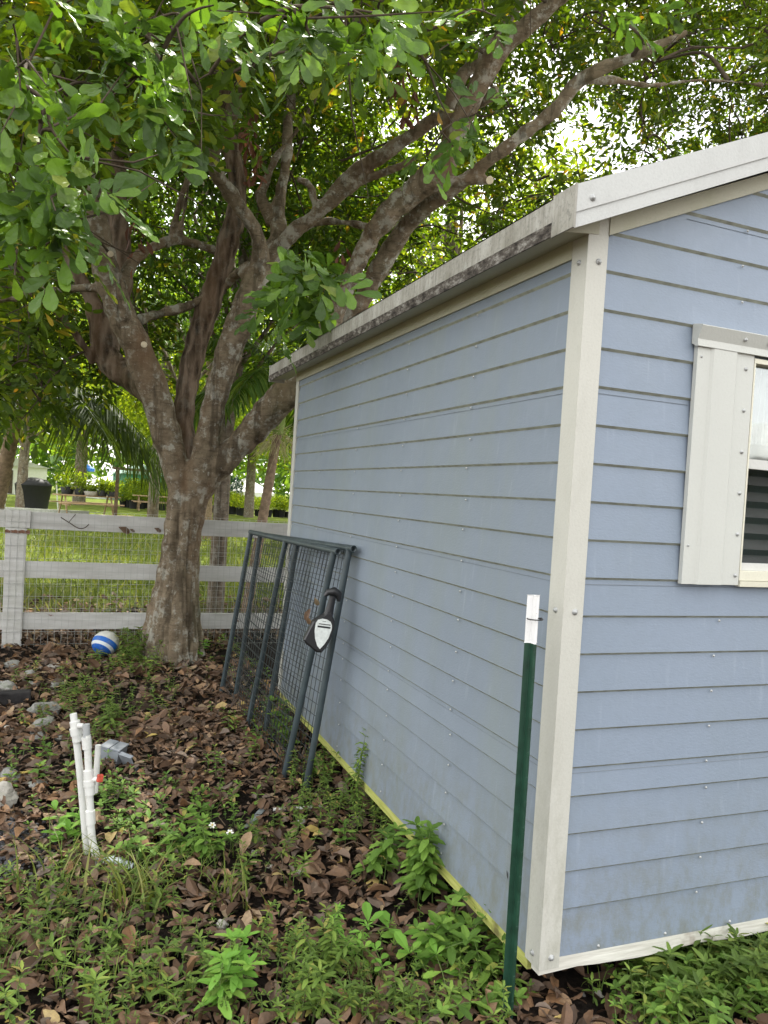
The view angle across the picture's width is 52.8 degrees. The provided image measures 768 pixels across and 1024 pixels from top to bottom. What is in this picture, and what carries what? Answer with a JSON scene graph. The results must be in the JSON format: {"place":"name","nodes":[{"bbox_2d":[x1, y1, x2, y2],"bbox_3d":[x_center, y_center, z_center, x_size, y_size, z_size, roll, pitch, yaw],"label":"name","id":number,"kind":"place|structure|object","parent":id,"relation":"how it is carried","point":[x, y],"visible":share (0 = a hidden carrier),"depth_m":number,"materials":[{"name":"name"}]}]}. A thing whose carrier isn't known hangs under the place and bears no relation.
{"place":"outdoors","nodes":[
{"label":"outdoors","id":0,"kind":"place"},
{"bbox_2d":[7,458,49,494],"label":"shed building","id":1,"kind":"structure","parent":0,"point":[36,471],"depth_m":53.79,"materials":[{"name":"white"}]},
{"bbox_2d":[8,470,12,493],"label":"door","id":2,"kind":"structure","parent":1,"relation":"in","point":[11,481],"depth_m":53.32,"materials":[{"name":"white wood"}]},
{"bbox_2d":[0,499,287,640],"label":"lawn","id":3,"kind":"structure","parent":0,"point":[96,508],"depth_m":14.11,"materials":[{"name":"green plant"}]},
{"bbox_2d":[5,477,58,509],"bbox_3d":[-14.304,-0.771,31.500,2.010,1.282,1.440,3,1,-22],"label":"black tub","id":4,"kind":"object","parent":3,"relation":"on","point":[36,492],"visible":0.82,"depth_m":31.03,"materials":[{"name":"black plastic"}]},
{"bbox_2d":[5,507,88,513],"bbox_3d":[-13.141,-0.062,29.113,3.800,0.140,0.100,3,1,-22],"label":"bed edging","id":5,"kind":"object","parent":3,"relation":"on","point":[54,510],"visible":0.67,"depth_m":29.25,"materials":[{"name":"grey wood"}]},
{"bbox_2d":[0,248,124,445],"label":"background tree","id":6,"kind":"object","parent":3,"relation":"on","point":[76,303],"visible":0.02,"depth_m":16.80,"materials":[{"name":"green plant"}]},
{"bbox_2d":[1,339,133,507],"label":"background tree","id":7,"kind":"object","parent":3,"relation":"on","point":[22,472],"visible":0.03,"depth_m":30.84,"materials":[{"name":"green plant"}]},
{"bbox_2d":[0,385,167,515],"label":"palm tree","id":8,"kind":"object","parent":3,"relation":"on","point":[111,427],"visible":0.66,"depth_m":9.91,"materials":[{"name":"green plant"}]},
{"bbox_2d":[49,493,124,514],"bbox_3d":[-11.168,-0.244,29.018,2.300,0.763,1.700,3,1,-36],"label":"picnic table","id":9,"kind":"object","parent":3,"relation":"on","point":[66,503],"visible":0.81,"depth_m":28.83,"materials":[{"name":"brown wood"}]},
{"bbox_2d":[52,464,81,493],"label":"potted plant","id":10,"kind":"object","parent":9,"relation":"on","point":[65,489],"visible":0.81,"depth_m":28.74,"materials":[{"name":"green plant"}]},
{"bbox_2d":[68,471,92,494],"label":"potted plant","id":11,"kind":"object","parent":9,"relation":"on","point":[77,490],"visible":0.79,"depth_m":28.77,"materials":[{"name":"green plant"}]},
{"bbox_2d":[84,483,97,495],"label":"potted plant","id":12,"kind":"object","parent":9,"relation":"on","point":[94,492],"visible":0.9,"depth_m":28.77,"materials":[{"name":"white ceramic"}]},
{"bbox_2d":[92,475,110,495],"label":"potted plant","id":13,"kind":"object","parent":9,"relation":"on","point":[100,483],"visible":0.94,"depth_m":28.76,"materials":[{"name":"green plant"}]},
{"bbox_2d":[103,480,120,496],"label":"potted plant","id":14,"kind":"object","parent":9,"relation":"on","point":[111,492],"visible":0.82,"depth_m":28.76,"materials":[{"name":"green plant"}]},
{"bbox_2d":[1,276,178,504],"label":"background tree","id":15,"kind":"object","parent":3,"relation":"on","point":[78,498],"visible":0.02,"depth_m":39.76,"materials":[{"name":"green plant"}]},
{"bbox_2d":[4,1,195,323],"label":"background tree","id":16,"kind":"object","parent":3,"relation":"on","point":[150,220],"depth_m":14.10,"materials":[{"name":"green plant"}]},
{"bbox_2d":[118,488,129,506],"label":"potted shrub","id":17,"kind":"object","parent":3,"relation":"on","point":[121,501],"visible":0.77,"depth_m":39.94,"materials":[{"name":"green plant"}]},
{"bbox_2d":[119,477,132,500],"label":"potted shrub","id":18,"kind":"object","parent":3,"relation":"on","point":[122,482],"visible":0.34,"depth_m":43.80,"materials":[{"name":"green plant"}]},
{"bbox_2d":[119,485,134,507],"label":"potted shrub","id":19,"kind":"object","parent":3,"relation":"on","point":[127,503],"visible":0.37,"depth_m":40.00,"materials":[{"name":"green plant"}]},
{"bbox_2d":[125,484,143,508],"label":"potted shrub","id":20,"kind":"object","parent":3,"relation":"on","point":[132,505],"visible":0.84,"depth_m":38.98,"materials":[{"name":"green plant"}]},
{"bbox_2d":[113,467,162,514],"bbox_3d":[-8.573,-0.566,27.510,2.208,1.945,0.156,4,1,0],"label":"garden arbour","id":21,"kind":"object","parent":3,"relation":"on","point":[116,495],"visible":0.26,"depth_m":27.45,"materials":[{"name":"brown wood"}]},
{"bbox_2d":[134,486,146,508],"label":"potted shrub","id":22,"kind":"object","parent":3,"relation":"on","point":[142,505],"visible":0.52,"depth_m":39.36,"materials":[{"name":"green plant"}]},
{"bbox_2d":[131,495,167,511],"bbox_3d":[-11.053,-0.388,37.022,1.900,0.763,1.700,3,1,-22],"label":"picnic table","id":23,"kind":"object","parent":3,"relation":"on","point":[138,501],"visible":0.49,"depth_m":36.49,"materials":[{"name":"brown wood"}]},
{"bbox_2d":[60,251,258,516],"bbox_3d":[-7.182,-3.877,23.974,7.160,8.864,7.712,3,1,-22],"label":"background tree","id":24,"kind":"object","parent":3,"relation":"on","point":[125,407],"visible":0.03,"depth_m":23.52,"materials":[{"name":"green plant"}]},
{"bbox_2d":[159,490,167,509],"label":"potted shrub","id":25,"kind":"object","parent":3,"relation":"on","point":[163,494],"visible":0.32,"depth_m":39.19,"materials":[{"name":"green plant"}]},
{"bbox_2d":[135,299,282,538],"bbox_3d":[-4.362,-2.530,19.829,4.937,6.498,5.286,4,1,34],"label":"palm tree","id":26,"kind":"object","parent":3,"relation":"on","point":[208,513],"visible":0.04,"depth_m":19.91,"materials":[{"name":"green plant"}]},
{"bbox_2d":[128,271,307,517],"bbox_3d":[-6.562,-6.105,37.719,11.564,12.871,12.808,3,1,-22],"label":"background tree","id":27,"kind":"object","parent":3,"relation":"on","point":[251,464],"visible":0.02,"depth_m":37.80,"materials":[{"name":"green plant"}]},
{"bbox_2d":[142,331,310,612],"bbox_3d":[-1.115,-0.391,8.643,3.065,3.065,2.865,3,1,-22],"label":"palm tree","id":28,"kind":"object","parent":3,"relation":"on","point":[259,387],"visible":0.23,"depth_m":8.31,"materials":[{"name":"green plant"}]},
{"bbox_2d":[229,491,241,514],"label":"potted shrub","id":29,"kind":"object","parent":3,"relation":"on","point":[232,509],"visible":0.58,"depth_m":39.56,"materials":[{"name":"green plant"}]},
{"bbox_2d":[230,475,243,507],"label":"topiary pot","id":30,"kind":"object","parent":3,"relation":"on","point":[235,484],"visible":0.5,"depth_m":41.29,"materials":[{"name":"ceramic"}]},
{"bbox_2d":[231,493,244,515],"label":"potted shrub","id":31,"kind":"object","parent":3,"relation":"on","point":[239,511],"visible":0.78,"depth_m":38.90,"materials":[{"name":"green plant"}]},
{"bbox_2d":[3,0,483,395],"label":"background tree","id":32,"kind":"object","parent":3,"relation":"on","point":[168,363],"visible":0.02,"depth_m":12.65,"materials":[{"name":"green plant"}]},
{"bbox_2d":[196,329,307,479],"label":"palm tree","id":33,"kind":"object","parent":3,"relation":"on","point":[270,345],"visible":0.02,"depth_m":11.65,"materials":[{"name":"green plant"}]},
{"bbox_2d":[230,478,274,502],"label":"canopy tent","id":34,"kind":"object","parent":3,"relation":"on","point":[258,490],"visible":0.25,"depth_m":43.44,"materials":[{"name":"white fabric"}]},
{"bbox_2d":[73,0,440,612],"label":"background tree","id":35,"kind":"object","parent":3,"relation":"on","point":[221,502],"visible":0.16,"depth_m":8.09,"materials":[{"name":"green plant"}]},
{"bbox_2d":[254,497,260,515],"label":"potted shrub","id":36,"kind":"object","parent":3,"relation":"on","point":[256,511],"visible":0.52,"depth_m":39.41,"materials":[{"name":"green plant"}]},
{"bbox_2d":[261,496,277,516],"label":"potted shrub","id":37,"kind":"object","parent":3,"relation":"on","point":[271,506],"visible":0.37,"depth_m":39.06,"materials":[{"name":"green plant"}]},
{"bbox_2d":[271,494,284,516],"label":"potted shrub","id":38,"kind":"object","parent":3,"relation":"on","point":[274,513],"visible":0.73,"depth_m":39.53,"materials":[{"name":"green plant"}]},
{"bbox_2d":[275,495,288,517],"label":"potted shrub","id":39,"kind":"object","parent":3,"relation":"on","point":[280,513],"visible":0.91,"depth_m":39.42,"materials":[{"name":"green plant"}]},
{"bbox_2d":[137,188,472,455],"bbox_3d":[-2.349,-4.747,21.867,10.238,11.293,10.580,4,1,22],"label":"background tree","id":40,"kind":"object","parent":3,"relation":"on","point":[218,334],"depth_m":20.48,"materials":[{"name":"green plant"}]},
{"bbox_2d":[174,190,470,463],"bbox_3d":[-1.676,-6.916,33.791,16.210,15.256,17.348,3,1,-22],"label":"background tree","id":41,"kind":"object","parent":3,"relation":"on","point":[307,295],"depth_m":32.84,"materials":[{"name":"green plant"}]},
{"bbox_2d":[204,49,650,400],"bbox_3d":[1.383,-3.675,14.855,9.802,9.890,9.935,3,1,-22],"label":"background tree","id":42,"kind":"object","parent":3,"relation":"on","point":[452,243],"visible":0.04,"depth_m":13.30,"materials":[{"name":"green plant"}]},
{"bbox_2d":[419,142,603,260],"bbox_3d":[4.121,-3.315,18.918,8.795,9.364,8.639,3,1,-22],"label":"background tree","id":43,"kind":"object","parent":3,"relation":"on","point":[522,201],"depth_m":16.94,"materials":[{"name":"green plant"}]},
{"bbox_2d":[623,98,766,163],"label":"background tree","id":44,"kind":"object","parent":3,"relation":"on","point":[714,133],"depth_m":19.12,"materials":[{"name":"green plant"}]},
{"bbox_2d":[7,480,289,509],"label":"ground","id":45,"kind":"structure","parent":0,"point":[52,497],"depth_m":52.34,"materials":[{"name":"green plant"}]},
{"bbox_2d":[4,284,75,460],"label":"background tree","id":46,"kind":"object","parent":45,"relation":"on","point":[46,433],"visible":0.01,"depth_m":48.74,"materials":[{"name":"green plant"}]},
{"bbox_2d":[72,476,113,499],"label":"canopy tent","id":47,"kind":"object","parent":45,"relation":"on","point":[105,478],"visible":0.05,"depth_m":58.97,"materials":[{"name":"white fabric"}]},
{"bbox_2d":[111,465,163,499],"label":"shed building","id":48,"kind":"structure","parent":45,"relation":"on","point":[123,475],"depth_m":56.34,"materials":[{"name":"wood"}]},
{"bbox_2d":[0,508,287,647],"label":"rail fence","id":49,"kind":"object","parent":45,"relation":"on","point":[16,568],"visible":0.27,"depth_m":6.33,"materials":[{"name":"white paint"}]},
{"bbox_2d":[119,527,129,533],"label":"dead leaf","id":50,"kind":"object","parent":49,"relation":"attached to","point":[123,529],"visible":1,"depth_m":6.39,"materials":[{"name":"brown plant"}]},
{"bbox_2d":[0,360,291,504],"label":"distant wood","id":51,"kind":"object","parent":45,"relation":"on","point":[42,458],"visible":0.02,"depth_m":71.29,"materials":[{"name":"green plant"}]},
{"bbox_2d":[0,591,767,1023],"bbox_3d":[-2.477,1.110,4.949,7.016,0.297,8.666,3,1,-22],"label":"leaf litter","id":52,"kind":"object","parent":0,"point":[142,731],"visible":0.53,"depth_m":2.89,"materials":[{"name":"brown plant"}]},
{"bbox_2d":[0,680,17,689],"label":"rock","id":53,"kind":"object","parent":52,"relation":"on","point":[6,685],"visible":0.52,"depth_m":4.82,"materials":[{"name":"stone"}]},
{"bbox_2d":[0,781,18,807],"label":"rock","id":54,"kind":"object","parent":52,"relation":"on","point":[8,791],"visible":0.74,"depth_m":3.18,"materials":[{"name":"stone"}]},
{"bbox_2d":[0,767,22,782],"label":"rock","id":55,"kind":"object","parent":52,"relation":"on","point":[6,770],"visible":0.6,"depth_m":3.46,"materials":[{"name":"stone"}]},
{"bbox_2d":[3,660,26,667],"bbox_3d":[-2.644,1.090,5.536,0.165,0.046,0.110,8,4,-44],"label":"rock","id":56,"kind":"object","parent":52,"relation":"on","point":[10,662],"visible":0.61,"depth_m":5.50,"materials":[{"name":"stone"}]},
{"bbox_2d":[0,689,30,704],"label":"timber","id":57,"kind":"object","parent":52,"relation":"on","point":[17,696],"visible":0.89,"depth_m":4.60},
{"bbox_2d":[27,780,47,787],"bbox_3d":[-1.528,1.202,3.413,0.081,0.039,0.123,12,-10,-7],"label":"rock","id":58,"kind":"object","parent":52,"relation":"on","point":[34,784],"visible":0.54,"depth_m":3.38,"materials":[{"name":"stone"}]},
{"bbox_2d":[0,810,80,879],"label":"gravel","id":59,"kind":"structure","parent":52,"relation":"on","point":[11,859],"depth_m":2.83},
{"bbox_2d":[30,716,53,733],"bbox_3d":[-1.857,1.161,4.175,0.122,0.072,0.194,-4,10,9],"label":"rock","id":60,"kind":"object","parent":52,"relation":"on","point":[50,719],"visible":0.46,"depth_m":4.17,"materials":[{"name":"stone"}]},
{"bbox_2d":[27,701,61,716],"bbox_3d":[-1.976,1.141,4.498,0.147,0.084,0.219,5,2,48],"label":"rock","id":61,"kind":"object","parent":52,"relation":"on","point":[57,706],"visible":0.66,"depth_m":4.47,"materials":[{"name":"stone"}]},
{"bbox_2d":[41,800,81,841],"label":"weed","id":62,"kind":"object","parent":52,"relation":"on","point":[68,825],"visible":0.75,"depth_m":2.87,"materials":[{"name":"green plant"}]},
{"bbox_2d":[6,808,130,907],"bbox_3d":[-1.135,1.169,2.654,0.592,0.163,0.378,5,1,39],"label":"grass tuft","id":63,"kind":"object","parent":52,"relation":"on","point":[64,868],"visible":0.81,"depth_m":2.63,"materials":[{"name":"green plant"}]},
{"bbox_2d":[69,713,103,865],"bbox_3d":[-1.059,1.002,2.779,0.186,0.537,0.097,5,1,40],"label":"standpipe","id":64,"kind":"object","parent":52,"relation":"on","point":[89,778],"visible":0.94,"depth_m":2.77,"materials":[{"name":"white plastic"}]},
{"bbox_2d":[60,705,121,730],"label":"weed","id":65,"kind":"object","parent":52,"relation":"on","point":[107,725],"visible":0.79,"depth_m":4.23,"materials":[{"name":"green plant"}]},
{"bbox_2d":[91,631,118,655],"bbox_3d":[-2.143,1.010,5.950,0.204,0.190,0.204,3,1,-22],"label":"ball","id":66,"kind":"object","parent":52,"relation":"on","point":[107,642],"visible":0.85,"depth_m":5.88,"materials":[{"name":"blue plastic"}]},
{"bbox_2d":[101,855,133,868],"bbox_3d":[-0.941,1.234,2.729,0.133,0.027,0.055,4,1,10],"label":"pipe fragment","id":67,"kind":"object","parent":52,"relation":"on","point":[126,861],"visible":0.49,"depth_m":2.72,"materials":[{"name":"plastic"}]},
{"bbox_2d":[100,739,138,770],"bbox_3d":[-1.268,1.176,3.737,0.222,0.102,0.127,4,1,19],"label":"junction box","id":68,"kind":"object","parent":52,"relation":"on","point":[117,753],"visible":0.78,"depth_m":3.70,"materials":[{"name":"grey plastic"}]},
{"bbox_2d":[114,626,148,659],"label":"weed","id":69,"kind":"object","parent":52,"relation":"on","point":[138,638],"visible":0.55,"depth_m":5.93,"materials":[{"name":"green plant"}]},
{"bbox_2d":[69,830,210,925],"bbox_3d":[-0.805,1.181,2.523,0.544,0.186,0.391,4,1,12],"label":"grass tuft","id":70,"kind":"object","parent":52,"relation":"on","point":[142,880],"visible":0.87,"depth_m":2.51,"materials":[{"name":"green plant"}]},
{"bbox_2d":[0,529,281,636],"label":"wire fence","id":71,"kind":"object","parent":52,"relation":"on","point":[213,601],"visible":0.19,"depth_m":6.80,"materials":[{"name":"grey metal"}]},
{"bbox_2d":[106,804,225,868],"bbox_3d":[-0.802,1.197,2.831,0.424,0.146,0.220,3,1,-26],"label":"weed","id":72,"kind":"object","parent":52,"relation":"on","point":[180,838],"visible":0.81,"depth_m":2.80,"materials":[{"name":"green plant"}]},
{"bbox_2d":[197,639,210,654],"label":"weed","id":73,"kind":"object","parent":52,"relation":"on","point":[204,641],"visible":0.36,"depth_m":6.13,"materials":[{"name":"green plant"}]},
{"bbox_2d":[181,812,238,865],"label":"weed","id":74,"kind":"object","parent":52,"relation":"on","point":[203,850],"visible":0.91,"depth_m":2.82,"materials":[{"name":"green plant"}]},
{"bbox_2d":[216,919,228,929],"bbox_3d":[-0.504,1.288,2.414,0.030,0.030,0.038,11,-1,42],"label":"rock","id":75,"kind":"object","parent":52,"relation":"on","point":[224,924],"visible":0.89,"depth_m":2.40,"materials":[{"name":"stone"}]},
{"bbox_2d":[193,924,267,1019],"bbox_3d":[-0.410,1.213,2.028,0.178,0.191,0.177,3,1,-22],"label":"weed","id":76,"kind":"object","parent":52,"relation":"on","point":[229,961],"visible":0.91,"depth_m":2.01,"materials":[{"name":"green plant"}]},
{"bbox_2d":[199,847,265,910],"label":"grass tuft","id":77,"kind":"object","parent":52,"relation":"on","point":[244,878],"visible":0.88,"depth_m":2.58,"materials":[{"name":"green plant"}]},
{"bbox_2d":[0,656,468,1023],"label":"fallen twigs","id":78,"kind":"object","parent":52,"relation":"on","point":[36,1022],"visible":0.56,"depth_m":2.96,"materials":[{"name":"brown wood"}]},
{"bbox_2d":[244,808,265,827],"bbox_3d":[-0.530,1.262,3.202,0.026,0.013,0.206,4,1,12],"label":"metal strip","id":79,"kind":"object","parent":52,"relation":"on","point":[260,811],"visible":0.56,"depth_m":3.21,"materials":[{"name":"silver metal"}]},
{"bbox_2d":[266,695,291,742],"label":"weed","id":80,"kind":"object","parent":52,"relation":"on","point":[275,711],"visible":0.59,"depth_m":4.20,"materials":[{"name":"green plant"}]},
{"bbox_2d":[219,530,341,779],"bbox_3d":[-0.661,0.701,4.333,0.156,1.157,1.800,3,1,-24],"label":"kennel panel","id":81,"kind":"object","parent":52,"relation":"on","point":[332,551],"visible":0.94,"depth_m":4.23,"materials":[{"name":"metal"}]},
{"bbox_2d":[233,533,356,789],"bbox_3d":[-0.572,0.698,4.256,0.143,1.177,1.733,3,1,-24],"label":"kennel panel","id":82,"kind":"object","parent":52,"relation":"on","point":[348,549],"visible":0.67,"depth_m":4.02,"materials":[{"name":"metal"}]},
{"bbox_2d":[304,598,318,623],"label":"dead leaf","id":83,"kind":"object","parent":82,"relation":"attached to","point":[307,613],"visible":0.97,"depth_m":3.46,"materials":[{"name":"brown plant"}]},
{"bbox_2d":[303,587,341,652],"bbox_3d":[-0.274,0.477,3.439,0.161,0.293,0.060,3,1,-11],"label":"gate latch","id":84,"kind":"object","parent":82,"relation":"hanging from","point":[318,634],"visible":1,"depth_m":3.42,"materials":[{"name":"black plastic"}]},
{"bbox_2d":[303,754,331,784],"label":"weed","id":85,"kind":"object","parent":52,"relation":"on","point":[320,763],"visible":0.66,"depth_m":3.62,"materials":[{"name":"green plant"}]},
{"bbox_2d":[287,905,358,984],"bbox_3d":[-0.177,1.230,2.156,0.182,0.182,0.191,3,1,-22],"label":"weed","id":86,"kind":"object","parent":52,"relation":"on","point":[325,946],"visible":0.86,"depth_m":2.15,"materials":[{"name":"green plant"}]},
{"bbox_2d":[325,902,372,962],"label":"weed","id":87,"kind":"object","parent":52,"relation":"on","point":[353,931],"visible":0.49,"depth_m":2.28,"materials":[{"name":"green plant"}]},
{"bbox_2d":[343,727,368,813],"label":"weed","id":88,"kind":"object","parent":52,"relation":"on","point":[359,765],"visible":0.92,"depth_m":3.30,"materials":[{"name":"green plant"}]},
{"bbox_2d":[352,932,390,972],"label":"weed","id":89,"kind":"object","parent":52,"relation":"on","point":[383,955],"visible":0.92,"depth_m":2.22,"materials":[{"name":"green plant"}]},
{"bbox_2d":[351,822,407,883],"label":"weed","id":90,"kind":"object","parent":52,"relation":"on","point":[375,861],"visible":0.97,"depth_m":2.74,"materials":[{"name":"green plant"}]},
{"bbox_2d":[0,749,762,1023],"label":"soil crumbs","id":91,"kind":"object","parent":52,"relation":"on","point":[68,1001],"visible":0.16,"depth_m":2.60,"materials":[{"name":"brown soil"}]},
{"bbox_2d":[0,0,767,667],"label":"broadleaf tree","id":92,"kind":"object","parent":52,"relation":"on","point":[68,118],"visible":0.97,"depth_m":5.81,"materials":[{"name":"green plant"}]},
{"bbox_2d":[0,605,767,1023],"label":"weeds","id":93,"kind":"object","parent":52,"relation":"on","point":[316,995],"depth_m":2.18,"materials":[{"name":"green plant"}]},
{"bbox_2d":[352,902,451,958],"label":"weed","id":94,"kind":"object","parent":52,"relation":"on","point":[398,935],"visible":0.64,"depth_m":2.35,"materials":[{"name":"green plant"}]},
{"bbox_2d":[393,816,452,907],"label":"weed","id":95,"kind":"object","parent":52,"relation":"on","point":[420,865],"visible":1,"depth_m":2.60,"materials":[{"name":"green plant"}]},
{"bbox_2d":[412,938,465,993],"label":"weed","id":96,"kind":"object","parent":52,"relation":"on","point":[429,974],"visible":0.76,"depth_m":2.20,"materials":[{"name":"green plant"}]},
{"bbox_2d":[413,887,483,973],"bbox_3d":[0.193,1.259,2.314,0.209,0.166,0.313,4,1,12],"label":"weed","id":97,"kind":"object","parent":52,"relation":"on","point":[458,921],"visible":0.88,"depth_m":2.28,"materials":[{"name":"green plant"}]},
{"bbox_2d":[406,904,518,974],"bbox_3d":[0.254,1.247,2.334,0.364,0.196,0.294,4,1,6],"label":"weed","id":98,"kind":"object","parent":52,"relation":"on","point":[494,938],"visible":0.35,"depth_m":2.26,"materials":[{"name":"green plant"}]},
{"bbox_2d":[429,928,528,1020],"bbox_3d":[0.267,1.293,2.080,0.242,0.116,0.424,4,1,13],"label":"weed","id":99,"kind":"object","parent":52,"relation":"on","point":[465,1007],"visible":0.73,"depth_m":2.07,"materials":[{"name":"green plant"}]},
{"bbox_2d":[269,132,767,974],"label":"shed","id":100,"kind":"structure","parent":52,"relation":"on","point":[559,404],"depth_m":2.22,"materials":[{"name":"blue wood"}]},
{"bbox_2d":[678,324,767,586],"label":"window","id":101,"kind":"structure","parent":100,"relation":"in","point":[714,511],"depth_m":2.18,"materials":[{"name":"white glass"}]},
{"bbox_2d":[501,595,542,1021],"bbox_3d":[0.364,0.812,2.039,0.049,1.188,0.041,3,1,-22],"label":"fence post","id":102,"kind":"object","parent":52,"relation":"on","point":[521,785],"visible":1,"depth_m":2.04,"materials":[{"name":"green metal"}]},
{"bbox_2d":[679,925,720,967],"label":"weed","id":103,"kind":"object","parent":52,"relation":"on","point":[701,949],"visible":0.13,"depth_m":2.24,"materials":[{"name":"green plant"}]},
{"bbox_2d":[717,936,767,1001],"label":"weed","id":104,"kind":"object","parent":52,"relation":"on","point":[742,959],"visible":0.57,"depth_m":2.16,"materials":[{"name":"green plant"}]},
{"bbox_2d":[10,0,767,493],"label":"sky","id":105,"kind":"structure","parent":0,"point":[592,115],"materials":[{"name":"white"}]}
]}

